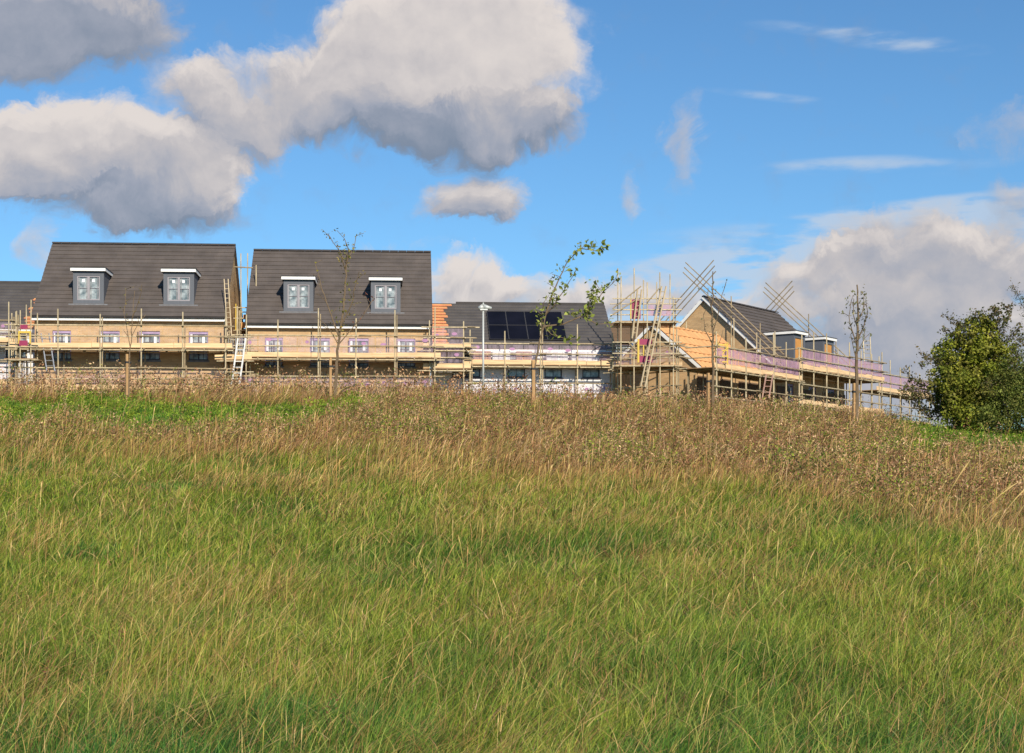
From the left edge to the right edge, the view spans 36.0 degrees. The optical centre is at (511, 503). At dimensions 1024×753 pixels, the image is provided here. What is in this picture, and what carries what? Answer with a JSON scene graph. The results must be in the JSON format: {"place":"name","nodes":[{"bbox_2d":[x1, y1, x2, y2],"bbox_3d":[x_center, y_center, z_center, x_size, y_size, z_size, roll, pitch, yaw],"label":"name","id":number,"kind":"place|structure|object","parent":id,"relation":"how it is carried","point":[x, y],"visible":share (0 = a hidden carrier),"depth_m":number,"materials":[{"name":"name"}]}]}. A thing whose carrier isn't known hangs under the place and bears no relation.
{"place":"outdoors","nodes":[
{"label":"outdoors","id":0,"kind":"place"},
{"bbox_2d":[0,378,1023,752],"bbox_3d":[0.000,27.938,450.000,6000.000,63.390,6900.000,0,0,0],"label":"ground","id":1,"kind":"structure","parent":0,"point":[430,591],"depth_m":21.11,"materials":[{"name":"green plant"}]},
{"bbox_2d":[0,313,19,387],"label":"scaffold","id":2,"kind":"object","parent":1,"relation":"on","point":[3,340],"visible":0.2,"depth_m":77.55,"materials":[{"name":"beige"}]},
{"bbox_2d":[0,281,40,394],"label":"house","id":3,"kind":"structure","parent":1,"relation":"on","point":[18,296],"depth_m":80.77,"materials":[{"name":"grey brick"}]},
{"bbox_2d":[6,334,25,357],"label":"window","id":4,"kind":"structure","parent":3,"relation":"in","point":[24,353],"depth_m":79.24,"materials":[{"name":"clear glass"}]},
{"bbox_2d":[0,300,45,389],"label":"scaffold tower","id":5,"kind":"structure","parent":1,"relation":"on","point":[23,343],"depth_m":74.87,"materials":[{"name":"metal"}]},
{"bbox_2d":[75,374,123,389],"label":"brick pack","id":6,"kind":"object","parent":1,"relation":"on","point":[82,376],"visible":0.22,"depth_m":75.99,"materials":[{"name":"beige brick"}]},
{"bbox_2d":[4,309,234,395],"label":"scaffold","id":7,"kind":"object","parent":1,"relation":"on","point":[185,348],"visible":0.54,"depth_m":75.85,"materials":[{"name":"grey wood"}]},
{"bbox_2d":[40,333,54,371],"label":"ladder","id":8,"kind":"object","parent":7,"relation":"attached to","point":[45,360],"visible":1,"depth_m":75.44,"materials":[{"name":"metal"}]},
{"bbox_2d":[224,279,232,351],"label":"ladder","id":9,"kind":"object","parent":7,"relation":"on","point":[228,312],"visible":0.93,"depth_m":77.61,"materials":[{"name":"brown wood"}]},
{"bbox_2d":[231,338,246,383],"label":"ladder","id":10,"kind":"object","parent":7,"relation":"attached to","point":[241,367],"visible":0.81,"depth_m":76.18,"materials":[{"name":"silver metal"}]},
{"bbox_2d":[125,354,130,399],"bbox_3d":[-12.678,-4.095,52.025,0.187,1.691,0.099,0,0,-35],"label":"tree stake","id":11,"kind":"object","parent":1,"relation":"on","point":[126,373],"visible":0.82,"depth_m":51.97,"materials":[{"name":"brown wood"}]},
{"bbox_2d":[119,285,145,395],"bbox_3d":[-12.531,-5.219,52.060,1.031,3.942,0.531,0,0,18],"label":"young tree","id":12,"kind":"object","parent":1,"relation":"on","point":[131,332],"visible":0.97,"depth_m":52.05,"materials":[{"name":"brown plant"}]},
{"bbox_2d":[32,242,243,397],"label":"tall house","id":13,"kind":"structure","parent":1,"relation":"on","point":[85,282],"depth_m":77.88,"materials":[{"name":"tile"}]},
{"bbox_2d":[51,331,71,360],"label":"window","id":14,"kind":"structure","parent":13,"relation":"in","point":[62,339],"depth_m":77.26,"materials":[{"name":"clear glass"}]},
{"bbox_2d":[98,331,120,361],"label":"window","id":15,"kind":"structure","parent":13,"relation":"in","point":[110,357],"depth_m":77.45,"materials":[{"name":"clear glass"}]},
{"bbox_2d":[138,331,160,361],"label":"window","id":16,"kind":"structure","parent":13,"relation":"in","point":[150,357],"depth_m":77.56,"materials":[{"name":"white glass"}]},
{"bbox_2d":[187,332,208,361],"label":"window","id":17,"kind":"structure","parent":13,"relation":"in","point":[193,357],"depth_m":77.73,"materials":[{"name":"white glass"}]},
{"bbox_2d":[146,377,200,389],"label":"brick pack","id":18,"kind":"object","parent":1,"relation":"on","point":[172,379],"visible":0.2,"depth_m":76.23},
{"bbox_2d":[215,314,257,389],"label":"scaffold tower","id":19,"kind":"structure","parent":1,"relation":"on","point":[230,358],"depth_m":76.57,"materials":[{"name":"metal"}]},
{"bbox_2d":[238,333,245,391],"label":"brick wall","id":20,"kind":"structure","parent":1,"relation":"on","point":[243,368],"depth_m":83.20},
{"bbox_2d":[233,253,256,389],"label":"scaffold tower","id":21,"kind":"structure","parent":1,"relation":"on","point":[242,324],"depth_m":81.19,"materials":[{"name":"yellow paint"}]},
{"bbox_2d":[329,358,334,400],"bbox_3d":[-5.835,-3.915,51.012,0.187,1.605,0.099,0,0,-16],"label":"tree stake","id":22,"kind":"object","parent":1,"relation":"on","point":[330,375],"visible":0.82,"depth_m":50.96,"materials":[{"name":"brown wood"}]},
{"bbox_2d":[228,306,445,395],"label":"scaffold","id":23,"kind":"object","parent":1,"relation":"on","point":[395,357],"visible":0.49,"depth_m":77.86,"materials":[{"name":"beige wood"}]},
{"bbox_2d":[245,249,432,392],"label":"tall house","id":24,"kind":"structure","parent":1,"relation":"on","point":[286,291],"depth_m":79.88,"materials":[{"name":"tile"}]},
{"bbox_2d":[264,338,283,367],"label":"window","id":25,"kind":"structure","parent":24,"relation":"in","point":[274,340],"depth_m":79.26,"materials":[{"name":"white glass"}]},
{"bbox_2d":[309,338,329,367],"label":"window","id":26,"kind":"structure","parent":24,"relation":"in","point":[313,341],"depth_m":79.44,"materials":[{"name":"white glass"}]},
{"bbox_2d":[348,338,369,367],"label":"window","id":27,"kind":"structure","parent":24,"relation":"in","point":[351,340],"depth_m":79.57,"materials":[{"name":"white glass"}]},
{"bbox_2d":[398,339,416,367],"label":"window","id":28,"kind":"structure","parent":24,"relation":"in","point":[408,342],"depth_m":79.73,"materials":[{"name":"white glass"}]},
{"bbox_2d":[313,228,374,397],"bbox_3d":[-5.526,-6.008,51.045,2.000,5.797,1.170,0,0,6],"label":"young tree","id":29,"kind":"object","parent":1,"relation":"on","point":[339,331],"visible":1,"depth_m":51.05,"materials":[{"name":"brown plant"}]},
{"bbox_2d":[337,383,398,392],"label":"brick pack","id":30,"kind":"object","parent":1,"relation":"on","point":[369,388],"visible":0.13,"depth_m":78.20,"materials":[{"name":"brick"}]},
{"bbox_2d":[417,320,479,393],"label":"scaffold","id":31,"kind":"object","parent":1,"relation":"on","point":[463,368],"visible":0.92,"depth_m":78.85,"materials":[{"name":"beige wood"}]},
{"bbox_2d":[478,303,491,393],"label":"street lamp","id":32,"kind":"object","parent":1,"relation":"on","point":[482,306],"visible":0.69,"depth_m":71.96,"materials":[{"name":"grey metal"}]},
{"bbox_2d":[0,359,1023,731],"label":"dead weeds","id":33,"kind":"object","parent":1,"relation":"on","point":[452,415],"visible":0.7,"depth_m":43.97,"materials":[{"name":"brown plant"}]},
{"bbox_2d":[430,302,615,398],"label":"house","id":34,"kind":"structure","parent":1,"relation":"on","point":[516,322],"depth_m":81.81,"materials":[{"name":"grey tile"}]},
{"bbox_2d":[451,354,481,378],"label":"window","id":35,"kind":"structure","parent":34,"relation":"in","point":[476,375],"depth_m":80.69,"materials":[{"name":"white glass"}]},
{"bbox_2d":[506,355,524,378],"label":"window","id":36,"kind":"structure","parent":34,"relation":"in","point":[513,372],"depth_m":80.88,"materials":[{"name":"black glass"}]},
{"bbox_2d":[543,369,562,378],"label":"window","id":37,"kind":"structure","parent":34,"relation":"in","point":[549,373],"depth_m":81.02,"materials":[{"name":"black glass"}]},
{"bbox_2d":[581,369,600,378],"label":"window","id":38,"kind":"structure","parent":34,"relation":"in","point":[586,373],"depth_m":81.16,"materials":[{"name":"black glass"}]},
{"bbox_2d":[531,360,537,404],"bbox_3d":[0.724,-3.721,50.513,0.212,1.749,0.124,0,0,-18],"label":"stake","id":39,"kind":"object","parent":1,"relation":"on","point":[533,369],"visible":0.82,"depth_m":50.45,"materials":[{"name":"brown wood"}]},
{"bbox_2d":[462,323,622,397],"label":"scaffold","id":40,"kind":"object","parent":1,"relation":"on","point":[577,364],"visible":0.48,"depth_m":79.80,"materials":[{"name":"beige wood"}]},
{"bbox_2d":[473,351,490,359],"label":"brick pack","id":41,"kind":"object","parent":40,"relation":"on","point":[487,357],"visible":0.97,"depth_m":79.73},
{"bbox_2d":[492,351,509,359],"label":"brick pack","id":42,"kind":"object","parent":40,"relation":"on","point":[497,357],"visible":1,"depth_m":79.80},
{"bbox_2d":[516,351,531,364],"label":"brick pack","id":43,"kind":"object","parent":40,"relation":"on","point":[523,357],"visible":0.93,"depth_m":79.88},
{"bbox_2d":[545,352,567,359],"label":"brick pack","id":44,"kind":"object","parent":40,"relation":"on","point":[556,357],"visible":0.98,"depth_m":80.00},
{"bbox_2d":[571,352,602,364],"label":"brick pack","id":45,"kind":"object","parent":40,"relation":"on","point":[588,357],"visible":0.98,"depth_m":80.11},
{"bbox_2d":[599,352,622,363],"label":"brick pack","id":46,"kind":"object","parent":40,"relation":"on","point":[604,357],"visible":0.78,"depth_m":80.17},
{"bbox_2d":[530,239,620,402],"bbox_3d":[2.064,-5.705,50.542,2.999,5.718,1.285,0,0,0],"label":"young tree","id":47,"kind":"object","parent":1,"relation":"on","point":[586,310],"visible":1,"depth_m":50.53,"materials":[{"name":"green plant"}]},
{"bbox_2d":[610,323,644,351],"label":"unroofed house","id":48,"kind":"structure","parent":1,"relation":"on","point":[625,334],"depth_m":84.20,"materials":[{"name":"brick"}]},
{"bbox_2d":[615,345,628,351],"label":"window","id":49,"kind":"structure","parent":48,"relation":"in","point":[615,345],"depth_m":84.29,"materials":[{"name":"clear glass"}]},
{"bbox_2d":[610,268,681,398],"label":"scaffold tower","id":50,"kind":"structure","parent":1,"relation":"on","point":[643,324],"depth_m":77.58,"materials":[{"name":"metal"}]},
{"bbox_2d":[631,289,641,337],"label":"ladder","id":51,"kind":"object","parent":50,"relation":"attached to","point":[635,311],"visible":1,"depth_m":77.39,"materials":[{"name":"brown wood"}]},
{"bbox_2d":[640,286,666,386],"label":"ladder","id":52,"kind":"object","parent":50,"relation":"attached to","point":[653,328],"visible":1,"depth_m":77.08,"materials":[{"name":"brown wood"}]},
{"bbox_2d":[603,329,689,400],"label":"scaffold","id":53,"kind":"object","parent":1,"relation":"on","point":[627,371],"visible":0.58,"depth_m":78.97,"materials":[{"name":"beige"}]},
{"bbox_2d":[615,327,757,403],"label":"unfinished house","id":54,"kind":"structure","parent":1,"relation":"on","point":[691,338],"depth_m":82.31,"materials":[{"name":"brick"}]},
{"bbox_2d":[706,373,711,409],"bbox_3d":[6.387,-3.438,51.023,0.187,1.590,0.099,0,0,-31],"label":"stake","id":55,"kind":"object","parent":1,"relation":"on","point":[708,380],"visible":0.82,"depth_m":50.98,"materials":[{"name":"brown wood"}]},
{"bbox_2d":[698,271,726,410],"bbox_3d":[6.497,-5.088,51.049,1.088,4.901,0.577,0,0,19],"label":"young tree","id":56,"kind":"object","parent":1,"relation":"on","point":[712,361],"visible":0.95,"depth_m":51.00,"materials":[{"name":"brown plant"}]},
{"bbox_2d":[686,318,780,374],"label":"scaffold","id":57,"kind":"object","parent":1,"relation":"on","point":[756,348],"visible":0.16,"depth_m":86.51,"materials":[{"name":"beige"}]},
{"bbox_2d":[661,260,783,364],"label":"raking poles","id":58,"kind":"object","parent":57,"relation":"attached to","point":[718,305],"visible":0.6,"depth_m":89.10,"materials":[{"name":"silver metal"}]},
{"bbox_2d":[681,331,805,409],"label":"scaffold","id":59,"kind":"object","parent":1,"relation":"on","point":[745,373],"visible":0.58,"depth_m":81.11,"materials":[{"name":"beige wood"}]},
{"bbox_2d":[715,342,727,364],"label":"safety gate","id":60,"kind":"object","parent":59,"relation":"on","point":[725,345],"visible":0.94,"depth_m":77.98,"materials":[{"name":"paint"}]},
{"bbox_2d":[762,374,772,397],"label":"ladder","id":61,"kind":"object","parent":59,"relation":"attached to","point":[770,386],"visible":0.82,"depth_m":80.79,"materials":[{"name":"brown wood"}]},
{"bbox_2d":[677,295,847,412],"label":"tall house","id":62,"kind":"structure","parent":1,"relation":"on","point":[771,321],"depth_m":90.52,"materials":[{"name":"brick"}]},
{"bbox_2d":[788,384,792,402],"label":"window","id":63,"kind":"structure","parent":62,"relation":"in","point":[790,387],"depth_m":88.96,"materials":[{"name":"black glass"}]},
{"bbox_2d":[769,333,888,415],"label":"scaffold","id":64,"kind":"object","parent":1,"relation":"on","point":[812,369],"visible":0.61,"depth_m":89.63,"materials":[{"name":"beige wood"}]},
{"bbox_2d":[763,281,854,371],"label":"raking poles","id":65,"kind":"object","parent":64,"relation":"attached to","point":[797,317],"visible":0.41,"depth_m":97.33,"materials":[{"name":"silver metal"}]},
{"bbox_2d":[852,383,855,423],"bbox_3d":[10.889,-3.033,50.020,0.187,1.584,0.099,0,0,-27],"label":"stake","id":66,"kind":"object","parent":1,"relation":"on","point":[853,395],"visible":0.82,"depth_m":49.96,"materials":[{"name":"brown wood"}]},
{"bbox_2d":[839,284,871,422],"bbox_3d":[10.977,-4.638,50.072,0.985,4.801,1.123,0,0,0],"label":"young tree","id":67,"kind":"object","parent":1,"relation":"on","point":[857,338],"visible":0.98,"depth_m":49.99,"materials":[{"name":"brown plant"}]},
{"bbox_2d":[859,356,933,424],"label":"scaffold","id":68,"kind":"object","parent":1,"relation":"on","point":[890,392],"visible":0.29,"depth_m":99.86,"materials":[{"name":"beige"}]},
{"bbox_2d":[863,337,870,365],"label":"ladder","id":69,"kind":"object","parent":68,"relation":"attached to","point":[867,353],"visible":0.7,"depth_m":103.14,"materials":[{"name":"silver metal"}]},
{"bbox_2d":[897,300,1023,431],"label":"ivy covered tree","id":70,"kind":"object","parent":1,"relation":"on","point":[960,387],"visible":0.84,"depth_m":51.67,"materials":[{"name":"green plant"}]},
{"bbox_2d":[966,280,1023,434],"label":"hawthorn bush","id":71,"kind":"object","parent":1,"relation":"on","point":[1014,401],"visible":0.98,"depth_m":50.20,"materials":[{"name":"green plant"}]},
{"bbox_2d":[0,0,1023,428],"label":"sky","id":72,"kind":"structure","parent":0,"point":[828,148],"materials":[{"name":"blue"}]}
]}

